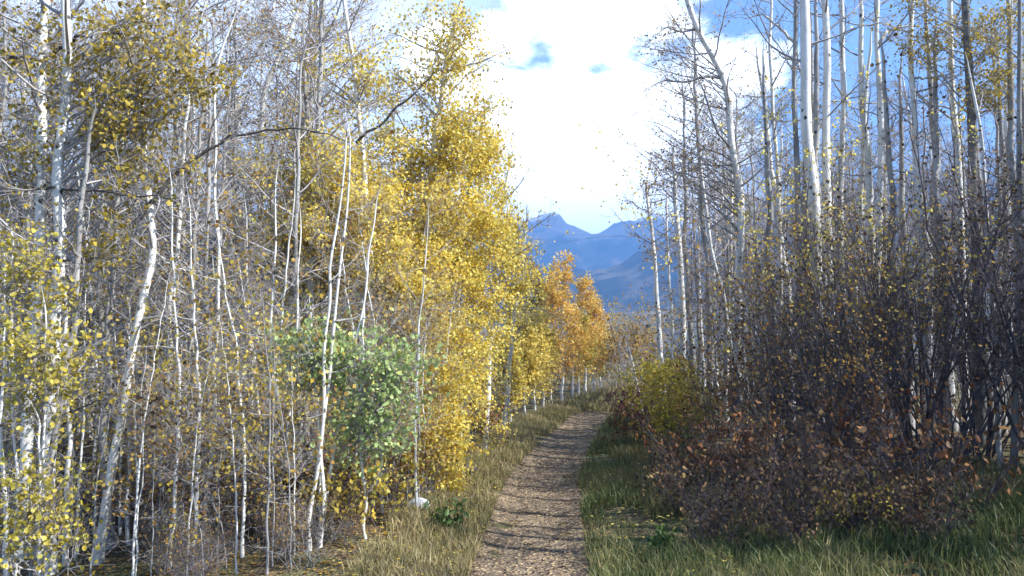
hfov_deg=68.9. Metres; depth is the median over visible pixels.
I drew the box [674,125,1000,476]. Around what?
shrub
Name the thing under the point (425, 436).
aspen sapling
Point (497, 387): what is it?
shrub
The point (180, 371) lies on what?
aspen sapling
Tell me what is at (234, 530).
undergrowth bush
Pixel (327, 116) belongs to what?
aspen tree
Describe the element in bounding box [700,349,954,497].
brown shrub
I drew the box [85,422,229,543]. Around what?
undergrowth bush
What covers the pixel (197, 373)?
aspen sapling
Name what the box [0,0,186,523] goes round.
aspen tree
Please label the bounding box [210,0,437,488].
aspen tree
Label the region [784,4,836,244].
aspen tree
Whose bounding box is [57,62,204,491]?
aspen tree
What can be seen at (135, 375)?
aspen sapling
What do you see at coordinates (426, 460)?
undergrowth bush
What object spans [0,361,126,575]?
aspen sapling
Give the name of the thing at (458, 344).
aspen sapling
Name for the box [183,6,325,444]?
aspen tree
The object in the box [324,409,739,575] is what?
fallen leaves
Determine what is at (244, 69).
aspen tree
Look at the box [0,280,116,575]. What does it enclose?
aspen sapling
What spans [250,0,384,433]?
aspen tree
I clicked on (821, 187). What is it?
aspen tree
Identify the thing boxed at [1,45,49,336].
aspen tree
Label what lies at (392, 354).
aspen sapling
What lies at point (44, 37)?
aspen tree
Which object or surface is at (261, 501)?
undergrowth bush
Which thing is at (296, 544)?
undergrowth bush
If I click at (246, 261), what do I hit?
aspen sapling
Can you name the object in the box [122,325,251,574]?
aspen sapling
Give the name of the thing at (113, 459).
aspen tree
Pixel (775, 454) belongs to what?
brown shrub
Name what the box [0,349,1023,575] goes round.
ground
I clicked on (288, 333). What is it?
aspen sapling
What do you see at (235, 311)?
aspen sapling
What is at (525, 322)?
aspen tree
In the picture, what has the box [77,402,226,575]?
aspen sapling
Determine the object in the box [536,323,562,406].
aspen tree
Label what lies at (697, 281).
aspen tree
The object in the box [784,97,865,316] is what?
aspen tree
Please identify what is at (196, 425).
aspen sapling
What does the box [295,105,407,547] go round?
aspen sapling
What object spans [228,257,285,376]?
aspen sapling
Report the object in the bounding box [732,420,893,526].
brown shrub
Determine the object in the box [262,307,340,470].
aspen sapling
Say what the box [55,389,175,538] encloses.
undergrowth bush
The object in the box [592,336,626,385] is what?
shrub
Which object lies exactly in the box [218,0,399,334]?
aspen tree
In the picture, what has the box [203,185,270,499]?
aspen sapling
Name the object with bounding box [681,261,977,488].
shrub
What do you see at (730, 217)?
aspen tree
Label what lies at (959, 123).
aspen tree
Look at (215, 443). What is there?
aspen sapling
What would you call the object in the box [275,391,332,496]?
aspen sapling
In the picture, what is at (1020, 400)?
shrub
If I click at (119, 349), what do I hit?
aspen tree
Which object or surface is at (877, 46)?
aspen tree
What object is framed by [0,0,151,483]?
aspen tree
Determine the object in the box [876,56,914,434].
aspen tree
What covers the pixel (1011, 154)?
shrub
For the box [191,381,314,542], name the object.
aspen sapling
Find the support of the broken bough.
attached to the aspen tree at (217, 155)
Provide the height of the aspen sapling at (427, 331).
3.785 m
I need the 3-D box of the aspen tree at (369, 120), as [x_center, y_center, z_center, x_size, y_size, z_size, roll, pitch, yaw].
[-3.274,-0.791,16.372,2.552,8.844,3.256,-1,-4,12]
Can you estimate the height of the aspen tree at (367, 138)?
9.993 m
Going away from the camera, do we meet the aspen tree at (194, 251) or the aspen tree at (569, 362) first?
the aspen tree at (194, 251)
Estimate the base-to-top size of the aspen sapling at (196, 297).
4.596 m
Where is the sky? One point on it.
(567, 72)
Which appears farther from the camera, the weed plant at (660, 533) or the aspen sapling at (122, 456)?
the aspen sapling at (122, 456)
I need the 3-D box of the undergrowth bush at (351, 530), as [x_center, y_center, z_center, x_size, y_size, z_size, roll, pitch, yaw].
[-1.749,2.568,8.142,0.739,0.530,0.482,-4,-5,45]
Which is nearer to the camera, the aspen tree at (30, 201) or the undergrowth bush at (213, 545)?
the undergrowth bush at (213, 545)
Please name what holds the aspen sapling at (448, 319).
on the ground at (279, 566)
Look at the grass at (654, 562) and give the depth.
8.20 m
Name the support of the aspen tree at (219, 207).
on the ground at (279, 566)
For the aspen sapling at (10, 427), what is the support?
on the ground at (279, 566)
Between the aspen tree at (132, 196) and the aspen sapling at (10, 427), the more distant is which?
the aspen tree at (132, 196)
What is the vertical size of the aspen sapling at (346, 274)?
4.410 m
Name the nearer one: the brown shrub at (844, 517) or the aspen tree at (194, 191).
the brown shrub at (844, 517)
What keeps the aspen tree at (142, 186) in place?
on the ground at (279, 566)
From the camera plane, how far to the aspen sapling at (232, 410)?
10.15 m
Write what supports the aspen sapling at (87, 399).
on the ground at (279, 566)
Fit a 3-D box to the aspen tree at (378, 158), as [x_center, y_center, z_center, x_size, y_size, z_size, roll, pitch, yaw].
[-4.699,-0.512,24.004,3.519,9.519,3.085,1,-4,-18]
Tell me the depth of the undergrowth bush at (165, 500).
10.17 m
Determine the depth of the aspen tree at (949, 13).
15.18 m
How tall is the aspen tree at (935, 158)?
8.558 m
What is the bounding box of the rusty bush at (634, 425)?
[601,397,664,446]
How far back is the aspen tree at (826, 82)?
14.41 m
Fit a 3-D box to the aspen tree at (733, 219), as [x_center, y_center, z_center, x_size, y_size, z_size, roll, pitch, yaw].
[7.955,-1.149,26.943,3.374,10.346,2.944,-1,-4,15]
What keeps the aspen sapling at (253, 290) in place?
on the ground at (279, 566)
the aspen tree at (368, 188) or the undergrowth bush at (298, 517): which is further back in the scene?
the aspen tree at (368, 188)
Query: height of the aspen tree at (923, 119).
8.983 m
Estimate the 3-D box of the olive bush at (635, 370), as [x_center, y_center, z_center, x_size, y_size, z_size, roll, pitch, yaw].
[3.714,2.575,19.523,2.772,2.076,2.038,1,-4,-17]
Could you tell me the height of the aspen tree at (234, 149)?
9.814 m
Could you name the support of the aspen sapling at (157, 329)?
on the ground at (279, 566)
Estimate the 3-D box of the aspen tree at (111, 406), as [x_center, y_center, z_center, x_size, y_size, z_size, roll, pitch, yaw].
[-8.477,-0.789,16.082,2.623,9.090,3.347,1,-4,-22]
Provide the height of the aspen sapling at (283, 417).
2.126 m
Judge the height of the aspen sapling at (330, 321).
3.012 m
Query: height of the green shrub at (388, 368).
2.940 m
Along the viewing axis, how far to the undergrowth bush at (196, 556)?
7.28 m
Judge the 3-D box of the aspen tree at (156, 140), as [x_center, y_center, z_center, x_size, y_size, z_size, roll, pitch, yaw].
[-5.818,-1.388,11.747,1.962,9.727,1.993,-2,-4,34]
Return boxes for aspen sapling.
[0,142,52,528]
[0,214,53,575]
[0,218,87,575]
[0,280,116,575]
[0,283,28,509]
[0,304,61,542]
[0,353,36,498]
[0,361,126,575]
[2,252,123,526]
[3,256,51,491]
[6,308,100,477]
[6,312,74,492]
[11,350,114,542]
[14,149,142,534]
[18,266,136,557]
[20,349,94,508]
[34,363,129,535]
[40,289,135,517]
[49,200,119,474]
[52,319,169,575]
[55,265,119,479]
[57,305,142,498]
[63,311,147,442]
[64,360,164,520]
[66,232,117,495]
[68,245,232,575]
[71,332,202,575]
[77,242,166,534]
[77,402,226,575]
[81,413,164,526]
[88,111,240,567]
[89,285,182,545]
[90,253,183,551]
[93,269,166,491]
[98,253,165,512]
[104,359,181,540]
[106,360,261,568]
[107,405,172,521]
[107,414,202,554]
[108,349,263,561]
[109,265,254,541]
[117,348,258,575]
[119,333,209,551]
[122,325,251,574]
[123,138,256,570]
[126,394,252,574]
[128,325,234,537]
[133,394,224,535]
[134,331,252,544]
[134,419,228,552]
[134,431,197,512]
[137,304,234,528]
[138,235,244,501]
[144,393,234,518]
[146,310,288,573]
[147,181,297,557]
[148,291,291,555]
[155,363,236,520]
[165,252,239,366]
[167,367,261,563]
[170,234,337,575]
[175,290,312,546]
[177,243,255,522]
[180,373,281,510]
[184,227,296,524]
[185,155,296,509]
[187,389,263,537]
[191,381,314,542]
[193,336,285,524]
[195,252,314,498]
[195,253,261,462]
[195,323,290,518]
[198,241,283,494]
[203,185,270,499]
[209,296,326,536]
[211,308,323,566]
[212,249,273,362]
[216,355,371,572]
[220,333,281,500]
[220,373,331,532]
[225,151,332,533]
[226,160,308,537]
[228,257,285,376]
[231,326,353,553]
[233,355,295,476]
[235,264,327,442]
[237,365,326,518]
[241,268,287,442]
[242,293,304,424]
[243,369,320,465]
[244,189,355,520]
[244,301,353,530]
[256,260,321,482]
[258,403,333,514]
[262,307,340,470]
[265,322,325,445]
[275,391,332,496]
[286,373,362,492]
[287,83,380,550]
[287,329,349,519]
[288,194,407,504]
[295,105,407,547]
[304,189,433,513]
[310,140,438,540]
[310,259,358,464]
[310,371,364,489]
[320,307,414,497]
[326,216,404,506]
[327,356,410,510]
[330,279,431,461]
[332,290,400,451]
[336,250,420,466]
[345,238,463,500]
[347,267,448,490]
[356,392,427,507]
[357,298,414,495]
[360,174,486,510]
[364,386,440,500]
[371,343,493,498]
[378,273,470,491]
[387,273,469,500]
[388,366,458,496]
[389,159,466,480]
[392,269,503,480]
[392,299,452,482]
[393,215,467,379]
[394,312,454,486]
[423,315,476,478]
[434,250,491,460]
[448,193,499,462]
[606,329,642,408]
[614,330,661,410]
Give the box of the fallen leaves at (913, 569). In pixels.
[673,427,1023,575]
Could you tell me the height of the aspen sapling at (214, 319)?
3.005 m
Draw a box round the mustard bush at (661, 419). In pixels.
[617,337,736,463]
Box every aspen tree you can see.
[0,0,48,398]
[0,0,77,255]
[0,0,77,351]
[0,0,87,501]
[0,0,95,502]
[0,0,110,416]
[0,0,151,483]
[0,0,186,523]
[0,0,189,558]
[0,0,243,549]
[0,0,245,575]
[0,4,115,365]
[0,6,97,429]
[0,20,74,347]
[0,24,32,362]
[0,31,131,466]
[0,35,52,264]
[0,70,117,531]
[0,78,87,440]
[0,94,158,575]
[1,0,131,447]
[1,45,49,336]
[2,2,188,506]
[2,43,166,485]
[2,154,135,566]
[3,10,124,443]
[4,80,95,302]
[5,0,231,486]
[5,86,95,395]
[10,16,131,429]
[27,30,177,456]
[30,75,115,434]
[45,0,217,523]
[48,98,164,445]
[50,0,358,446]
[50,9,170,437]
[52,0,307,522]
[53,0,284,485]
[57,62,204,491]
[59,56,204,432]
[61,58,172,408]
[64,0,294,530]
[68,21,201,468]
[68,41,205,454]
[69,0,313,565]
[69,90,195,420]
[76,0,207,501]
[83,56,253,392]
[86,61,216,453]
[92,0,310,534]
[94,0,296,532]
[121,64,272,403]
[130,97,217,384]
[138,0,304,544]
[139,64,292,517]
[140,0,290,508]
[140,18,291,494]
[141,31,284,397]
[157,0,294,375]
[157,0,320,479]
[165,1,275,310]
[170,52,275,432]
[181,122,266,348]
[182,0,381,514]
[182,27,340,383]
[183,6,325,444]
[187,99,281,405]
[193,0,303,487]
[195,0,389,424]
[206,0,392,335]
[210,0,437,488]
[211,0,412,467]
[212,0,340,441]
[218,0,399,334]
[220,0,415,501]
[222,1,366,493]
[225,85,287,399]
[226,0,441,492]
[227,0,436,423]
[227,101,292,402]
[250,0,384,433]
[258,65,371,310]
[327,72,418,414]
[336,125,412,380]
[338,116,390,175]
[342,0,516,420]
[345,59,433,418]
[365,126,444,343]
[380,77,527,432]
[440,142,565,451]
[480,197,572,436]
[491,335,538,421]
[493,301,539,409]
[514,319,550,413]
[516,305,564,410]
[518,256,554,402]
[535,276,570,400]
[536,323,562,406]
[542,249,588,401]
[555,292,597,397]
[563,271,608,391]
[566,310,602,393]
[587,289,615,390]
[592,322,614,387]
[603,148,703,400]
[609,116,723,402]
[618,0,757,413]
[622,166,695,361]
[631,0,793,436]
[640,98,765,420]
[643,37,728,389]
[653,173,721,383]
[654,120,744,393]
[654,143,728,387]
[669,84,785,394]
[672,136,726,385]
[675,148,763,387]
[680,85,765,372]
[682,95,757,397]
[684,126,765,381]
[689,44,844,387]
[691,70,782,355]
[692,120,763,319]
[697,127,765,347]
[699,146,783,394]
[701,73,765,371]
[704,226,745,379]
[710,162,788,393]
[712,0,904,458]
[713,50,822,407]
[714,78,798,414]
[718,0,853,442]
[719,143,787,392]
[728,24,855,419]
[731,0,819,421]
[738,40,796,445]
[744,122,821,271]
[745,164,796,285]
[746,13,876,357]
[758,0,900,413]
[759,128,807,345]
[760,139,854,272]
[765,0,890,447]
[769,62,893,322]
[778,0,841,384]
[779,154,848,323]
[783,160,810,428]
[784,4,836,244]
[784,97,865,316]
[784,106,875,303]
[794,12,908,425]
[799,0,922,420]
[818,0,930,428]
[819,125,876,329]
[820,62,926,396]
[820,124,896,300]
[830,115,930,371]
[830,126,877,250]
[835,0,981,443]
[843,88,928,397]
[845,164,906,276]
[850,51,994,423]
[859,0,1023,447]
[864,11,909,427]
[866,169,928,326]
[871,28,925,445]
[873,152,951,395]
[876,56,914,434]
[876,114,979,366]
[887,108,966,377]
[889,125,988,397]
[890,70,998,382]
[894,0,1016,434]
[898,120,993,393]
[898,154,955,324]
[899,12,958,446]
[902,0,963,431]
[913,188,977,380]
[925,73,994,373]
[926,52,1023,465]
[928,0,1023,432]
[937,0,1023,470]
[939,19,1023,326]
[940,0,1023,402]
[941,92,973,401]
[941,142,995,384]
[947,108,1015,331]
[953,15,1023,239]
[974,0,1023,448]
[977,102,1011,439]
[988,23,1016,425]
[1007,61,1023,156]
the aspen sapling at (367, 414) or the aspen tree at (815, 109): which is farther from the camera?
the aspen tree at (815, 109)
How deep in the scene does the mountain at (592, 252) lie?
2407.20 m
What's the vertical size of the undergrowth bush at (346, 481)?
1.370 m
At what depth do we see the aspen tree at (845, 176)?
25.48 m
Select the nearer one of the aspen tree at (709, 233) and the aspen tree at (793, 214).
the aspen tree at (709, 233)
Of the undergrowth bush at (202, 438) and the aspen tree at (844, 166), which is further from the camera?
the aspen tree at (844, 166)
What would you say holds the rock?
on the ground at (279, 566)
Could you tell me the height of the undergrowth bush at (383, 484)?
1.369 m
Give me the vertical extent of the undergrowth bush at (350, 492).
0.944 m
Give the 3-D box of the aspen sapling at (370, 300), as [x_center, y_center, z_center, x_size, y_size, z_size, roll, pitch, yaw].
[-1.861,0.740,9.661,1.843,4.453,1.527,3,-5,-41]
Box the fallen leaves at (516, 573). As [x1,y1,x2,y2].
[467,411,613,575]
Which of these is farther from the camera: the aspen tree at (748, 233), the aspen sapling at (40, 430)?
the aspen tree at (748, 233)
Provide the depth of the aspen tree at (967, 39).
14.24 m
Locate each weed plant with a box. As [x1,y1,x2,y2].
[421,497,468,531]
[645,522,680,560]
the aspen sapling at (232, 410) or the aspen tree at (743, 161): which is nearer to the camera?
the aspen sapling at (232, 410)
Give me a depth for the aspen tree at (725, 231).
24.31 m
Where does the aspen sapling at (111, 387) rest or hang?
on the ground at (279, 566)
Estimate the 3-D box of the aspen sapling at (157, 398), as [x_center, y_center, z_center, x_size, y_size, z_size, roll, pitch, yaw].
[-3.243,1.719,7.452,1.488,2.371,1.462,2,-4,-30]
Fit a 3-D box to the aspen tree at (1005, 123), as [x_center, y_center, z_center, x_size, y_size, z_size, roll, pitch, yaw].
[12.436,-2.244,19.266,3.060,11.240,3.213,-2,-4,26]
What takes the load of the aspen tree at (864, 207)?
on the ground at (279, 566)
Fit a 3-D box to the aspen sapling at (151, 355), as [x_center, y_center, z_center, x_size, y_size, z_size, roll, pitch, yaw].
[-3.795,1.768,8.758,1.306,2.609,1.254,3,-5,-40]
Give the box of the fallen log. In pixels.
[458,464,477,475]
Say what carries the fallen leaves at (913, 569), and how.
on the ground at (279, 566)
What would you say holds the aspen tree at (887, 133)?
on the ground at (279, 566)
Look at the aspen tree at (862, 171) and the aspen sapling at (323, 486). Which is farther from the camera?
the aspen tree at (862, 171)
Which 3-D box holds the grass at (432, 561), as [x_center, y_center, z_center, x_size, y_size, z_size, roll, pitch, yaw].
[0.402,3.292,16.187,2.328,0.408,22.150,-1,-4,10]
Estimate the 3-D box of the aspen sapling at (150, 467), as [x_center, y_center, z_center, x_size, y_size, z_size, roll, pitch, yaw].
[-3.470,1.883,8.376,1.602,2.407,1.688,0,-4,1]
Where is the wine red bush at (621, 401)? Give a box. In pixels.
[603,380,650,427]
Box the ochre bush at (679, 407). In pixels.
[642,360,746,448]
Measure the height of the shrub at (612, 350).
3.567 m
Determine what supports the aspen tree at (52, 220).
on the ground at (279, 566)
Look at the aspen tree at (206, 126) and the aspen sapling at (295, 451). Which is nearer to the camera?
the aspen sapling at (295, 451)
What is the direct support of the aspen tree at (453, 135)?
on the ground at (279, 566)
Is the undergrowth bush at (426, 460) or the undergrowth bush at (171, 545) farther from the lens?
the undergrowth bush at (426, 460)
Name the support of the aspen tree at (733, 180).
on the ground at (279, 566)
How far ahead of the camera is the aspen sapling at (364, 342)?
10.97 m
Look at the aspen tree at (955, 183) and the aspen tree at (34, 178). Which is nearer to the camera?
the aspen tree at (34, 178)
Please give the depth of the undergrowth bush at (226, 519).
8.50 m
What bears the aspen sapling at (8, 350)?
on the ground at (279, 566)
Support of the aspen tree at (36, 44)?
on the ground at (279, 566)
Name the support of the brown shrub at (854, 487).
on the ground at (279, 566)
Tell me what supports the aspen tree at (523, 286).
on the ground at (279, 566)
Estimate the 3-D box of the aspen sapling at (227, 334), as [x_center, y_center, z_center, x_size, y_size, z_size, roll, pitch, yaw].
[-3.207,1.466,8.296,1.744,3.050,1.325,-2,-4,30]
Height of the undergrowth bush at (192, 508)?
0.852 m
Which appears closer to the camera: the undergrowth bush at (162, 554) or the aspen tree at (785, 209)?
the undergrowth bush at (162, 554)
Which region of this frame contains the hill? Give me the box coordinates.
[14,278,1014,360]
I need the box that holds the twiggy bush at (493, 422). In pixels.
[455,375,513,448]
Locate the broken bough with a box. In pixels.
[129,86,379,227]
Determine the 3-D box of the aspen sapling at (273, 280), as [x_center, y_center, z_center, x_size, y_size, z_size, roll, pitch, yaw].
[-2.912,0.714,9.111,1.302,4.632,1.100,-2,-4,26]
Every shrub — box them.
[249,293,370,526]
[285,291,454,538]
[481,364,530,404]
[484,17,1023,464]
[541,358,571,396]
[553,332,596,393]
[556,362,602,391]
[557,292,674,378]
[566,338,626,385]
[590,314,645,388]
[591,293,678,383]
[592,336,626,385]
[593,293,652,365]
[607,282,693,372]
[615,317,697,385]
[623,385,872,505]
[633,441,742,518]
[637,186,935,452]
[639,393,718,487]
[642,277,790,436]
[643,303,882,474]
[661,172,953,480]
[671,202,905,469]
[671,445,803,535]
[671,463,774,557]
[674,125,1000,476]
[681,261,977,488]
[692,90,1023,473]
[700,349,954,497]
[710,401,871,517]
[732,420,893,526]
[738,456,870,557]
[776,126,1023,476]
[782,136,1023,465]
[783,341,1023,508]
[802,467,906,541]
[807,445,950,538]
[813,409,1009,523]
[823,145,1023,450]
[862,22,1023,448]
[881,460,1021,549]
[896,103,1023,383]
[904,393,1023,509]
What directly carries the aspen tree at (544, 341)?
on the ground at (279, 566)
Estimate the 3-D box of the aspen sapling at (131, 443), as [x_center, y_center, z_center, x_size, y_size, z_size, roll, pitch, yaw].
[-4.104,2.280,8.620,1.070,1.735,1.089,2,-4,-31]
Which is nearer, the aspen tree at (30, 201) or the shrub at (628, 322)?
the aspen tree at (30, 201)
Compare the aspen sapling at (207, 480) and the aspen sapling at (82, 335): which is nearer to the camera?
the aspen sapling at (207, 480)
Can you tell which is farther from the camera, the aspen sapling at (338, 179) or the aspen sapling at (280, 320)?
the aspen sapling at (280, 320)
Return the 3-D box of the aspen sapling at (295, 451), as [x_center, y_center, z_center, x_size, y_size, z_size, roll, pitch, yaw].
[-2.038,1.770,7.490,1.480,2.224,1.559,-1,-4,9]
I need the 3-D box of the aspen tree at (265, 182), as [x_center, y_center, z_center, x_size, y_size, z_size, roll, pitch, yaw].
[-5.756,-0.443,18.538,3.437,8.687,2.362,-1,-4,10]
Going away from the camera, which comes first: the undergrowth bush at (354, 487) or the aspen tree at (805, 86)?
the undergrowth bush at (354, 487)
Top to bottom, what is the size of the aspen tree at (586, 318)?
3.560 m
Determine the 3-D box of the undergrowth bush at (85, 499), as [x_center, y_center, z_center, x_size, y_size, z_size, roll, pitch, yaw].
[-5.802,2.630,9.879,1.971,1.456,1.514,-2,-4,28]
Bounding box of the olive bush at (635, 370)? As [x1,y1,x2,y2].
[610,347,699,420]
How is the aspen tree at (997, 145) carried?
on the ground at (279, 566)
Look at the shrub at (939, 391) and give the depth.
11.28 m
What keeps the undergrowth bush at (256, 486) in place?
on the ground at (279, 566)
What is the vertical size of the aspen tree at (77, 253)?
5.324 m
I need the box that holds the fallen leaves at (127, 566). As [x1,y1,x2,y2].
[0,416,542,575]
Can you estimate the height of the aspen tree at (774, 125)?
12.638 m
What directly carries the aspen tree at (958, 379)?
on the ground at (279, 566)
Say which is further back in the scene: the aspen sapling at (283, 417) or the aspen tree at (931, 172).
the aspen tree at (931, 172)
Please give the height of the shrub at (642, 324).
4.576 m
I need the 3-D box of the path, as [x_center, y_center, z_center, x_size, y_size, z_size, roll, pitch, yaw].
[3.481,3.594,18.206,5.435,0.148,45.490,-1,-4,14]
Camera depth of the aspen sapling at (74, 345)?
10.35 m
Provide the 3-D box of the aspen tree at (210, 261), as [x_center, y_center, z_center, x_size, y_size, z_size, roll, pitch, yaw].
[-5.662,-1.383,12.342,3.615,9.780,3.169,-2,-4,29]
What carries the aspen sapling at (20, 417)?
on the ground at (279, 566)
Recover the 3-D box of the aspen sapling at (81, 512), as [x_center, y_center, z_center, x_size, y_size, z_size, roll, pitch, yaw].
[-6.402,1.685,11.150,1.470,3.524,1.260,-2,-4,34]
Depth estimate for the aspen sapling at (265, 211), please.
9.83 m
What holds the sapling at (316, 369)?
on the ground at (279, 566)
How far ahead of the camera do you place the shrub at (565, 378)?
33.45 m
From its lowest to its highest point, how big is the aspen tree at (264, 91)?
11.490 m
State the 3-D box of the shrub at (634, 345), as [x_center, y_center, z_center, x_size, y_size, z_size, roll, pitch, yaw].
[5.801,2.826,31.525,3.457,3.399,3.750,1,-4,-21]
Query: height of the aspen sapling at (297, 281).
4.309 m
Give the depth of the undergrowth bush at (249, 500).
8.93 m
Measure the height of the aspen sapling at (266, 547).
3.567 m
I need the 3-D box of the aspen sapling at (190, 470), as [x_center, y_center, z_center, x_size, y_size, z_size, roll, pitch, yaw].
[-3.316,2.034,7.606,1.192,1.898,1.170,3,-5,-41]
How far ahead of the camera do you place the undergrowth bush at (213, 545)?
7.68 m
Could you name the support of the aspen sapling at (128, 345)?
on the ground at (279, 566)
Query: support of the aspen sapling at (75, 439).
on the ground at (279, 566)
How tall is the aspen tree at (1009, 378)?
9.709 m
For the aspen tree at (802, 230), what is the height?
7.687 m
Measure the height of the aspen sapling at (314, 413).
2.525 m
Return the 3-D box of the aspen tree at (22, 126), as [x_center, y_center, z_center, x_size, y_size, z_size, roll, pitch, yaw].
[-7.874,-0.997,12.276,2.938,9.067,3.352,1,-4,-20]
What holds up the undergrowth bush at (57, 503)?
on the ground at (279, 566)
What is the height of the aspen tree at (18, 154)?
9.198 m
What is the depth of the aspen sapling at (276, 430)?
8.92 m
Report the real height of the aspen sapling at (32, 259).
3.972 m
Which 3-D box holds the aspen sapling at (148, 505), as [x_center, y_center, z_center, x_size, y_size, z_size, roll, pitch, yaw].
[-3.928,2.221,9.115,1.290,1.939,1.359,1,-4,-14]
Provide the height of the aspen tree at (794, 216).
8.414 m
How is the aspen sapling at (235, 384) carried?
on the ground at (279, 566)
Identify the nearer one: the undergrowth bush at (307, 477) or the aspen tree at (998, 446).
the undergrowth bush at (307, 477)
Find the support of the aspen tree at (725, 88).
on the ground at (279, 566)
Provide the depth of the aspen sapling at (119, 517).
10.07 m
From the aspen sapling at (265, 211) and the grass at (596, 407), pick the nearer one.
the aspen sapling at (265, 211)
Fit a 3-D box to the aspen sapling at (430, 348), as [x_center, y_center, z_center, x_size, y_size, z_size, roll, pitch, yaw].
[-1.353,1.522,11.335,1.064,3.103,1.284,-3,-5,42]
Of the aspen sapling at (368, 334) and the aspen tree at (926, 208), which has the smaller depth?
the aspen sapling at (368, 334)
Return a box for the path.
[469,392,644,575]
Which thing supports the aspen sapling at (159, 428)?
on the ground at (279, 566)
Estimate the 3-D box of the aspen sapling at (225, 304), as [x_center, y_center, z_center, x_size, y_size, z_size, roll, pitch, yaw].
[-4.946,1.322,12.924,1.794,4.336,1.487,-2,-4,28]
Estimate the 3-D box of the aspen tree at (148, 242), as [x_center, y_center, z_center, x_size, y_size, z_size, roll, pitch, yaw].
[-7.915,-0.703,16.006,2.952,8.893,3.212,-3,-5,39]
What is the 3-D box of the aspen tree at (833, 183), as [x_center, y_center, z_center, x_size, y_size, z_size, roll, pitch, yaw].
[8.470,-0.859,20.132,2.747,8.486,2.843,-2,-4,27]
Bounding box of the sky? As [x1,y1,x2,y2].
[0,0,1023,233]
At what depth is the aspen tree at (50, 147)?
17.56 m
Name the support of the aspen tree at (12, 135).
on the ground at (279, 566)
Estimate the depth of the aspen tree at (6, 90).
11.16 m
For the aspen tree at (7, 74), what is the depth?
9.90 m
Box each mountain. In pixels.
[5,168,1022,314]
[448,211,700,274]
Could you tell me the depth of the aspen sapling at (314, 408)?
9.50 m
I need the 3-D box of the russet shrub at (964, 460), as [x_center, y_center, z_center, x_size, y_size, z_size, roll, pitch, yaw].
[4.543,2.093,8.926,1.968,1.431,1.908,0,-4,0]
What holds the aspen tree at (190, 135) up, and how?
on the ground at (279, 566)
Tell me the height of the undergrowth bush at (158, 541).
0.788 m
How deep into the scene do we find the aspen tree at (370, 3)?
13.40 m
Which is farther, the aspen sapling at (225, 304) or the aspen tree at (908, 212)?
the aspen tree at (908, 212)
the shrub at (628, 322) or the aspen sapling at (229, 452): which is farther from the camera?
the shrub at (628, 322)
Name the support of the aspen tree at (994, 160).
on the ground at (279, 566)
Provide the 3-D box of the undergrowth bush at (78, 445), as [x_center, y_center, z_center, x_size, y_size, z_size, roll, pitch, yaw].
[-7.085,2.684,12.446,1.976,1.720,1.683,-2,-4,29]
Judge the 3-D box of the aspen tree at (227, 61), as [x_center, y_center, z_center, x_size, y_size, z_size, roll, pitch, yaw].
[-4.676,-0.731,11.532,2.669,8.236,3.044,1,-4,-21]
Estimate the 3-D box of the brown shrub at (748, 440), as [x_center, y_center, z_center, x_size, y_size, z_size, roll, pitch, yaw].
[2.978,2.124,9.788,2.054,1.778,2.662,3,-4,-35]
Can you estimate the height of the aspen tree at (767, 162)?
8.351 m
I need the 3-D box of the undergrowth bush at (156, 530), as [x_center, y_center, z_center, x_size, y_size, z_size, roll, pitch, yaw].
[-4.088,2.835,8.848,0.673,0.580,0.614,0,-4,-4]
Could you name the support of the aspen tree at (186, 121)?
on the ground at (279, 566)
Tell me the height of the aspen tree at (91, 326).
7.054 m
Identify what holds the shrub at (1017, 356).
on the ground at (279, 566)
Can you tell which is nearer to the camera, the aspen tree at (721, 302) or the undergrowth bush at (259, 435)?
the undergrowth bush at (259, 435)
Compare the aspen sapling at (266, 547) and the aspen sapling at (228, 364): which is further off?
the aspen sapling at (228, 364)
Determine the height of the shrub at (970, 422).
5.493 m
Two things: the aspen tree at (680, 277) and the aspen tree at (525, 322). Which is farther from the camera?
the aspen tree at (680, 277)
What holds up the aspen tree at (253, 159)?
on the ground at (279, 566)
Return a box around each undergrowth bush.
[0,411,93,511]
[6,406,146,508]
[10,438,141,535]
[11,462,88,539]
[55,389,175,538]
[56,416,111,497]
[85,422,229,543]
[124,400,258,508]
[128,484,193,557]
[130,446,213,518]
[138,521,250,575]
[138,527,191,573]
[139,462,185,527]
[141,502,234,570]
[142,506,182,545]
[147,412,284,526]
[148,516,238,575]
[156,416,329,543]
[156,481,240,537]
[161,519,233,575]
[171,508,201,547]
[180,518,240,568]
[201,506,245,544]
[202,404,327,490]
[204,490,260,546]
[206,497,260,551]
[207,418,336,548]
[212,450,299,533]
[235,416,360,519]
[242,481,330,551]
[247,440,314,502]
[247,505,308,559]
[249,496,313,566]
[255,453,387,545]
[263,497,316,534]
[270,485,366,568]
[283,405,410,510]
[298,427,384,523]
[301,441,440,528]
[311,416,413,465]
[313,454,379,527]
[331,505,377,546]
[343,422,472,505]
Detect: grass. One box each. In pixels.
[339,396,605,575]
[541,371,795,411]
[571,403,894,575]
[680,453,1023,575]
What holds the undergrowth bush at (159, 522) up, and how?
on the ground at (279, 566)
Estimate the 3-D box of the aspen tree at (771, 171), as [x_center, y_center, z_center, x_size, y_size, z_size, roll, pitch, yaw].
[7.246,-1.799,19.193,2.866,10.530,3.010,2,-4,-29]
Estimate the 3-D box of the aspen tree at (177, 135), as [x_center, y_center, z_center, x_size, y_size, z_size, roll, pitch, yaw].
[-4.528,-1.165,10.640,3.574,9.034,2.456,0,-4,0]
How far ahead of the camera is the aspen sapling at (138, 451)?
10.59 m
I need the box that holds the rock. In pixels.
[407,497,428,508]
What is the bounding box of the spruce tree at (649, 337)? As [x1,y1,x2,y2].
[641,323,655,359]
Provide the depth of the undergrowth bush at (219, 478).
9.75 m

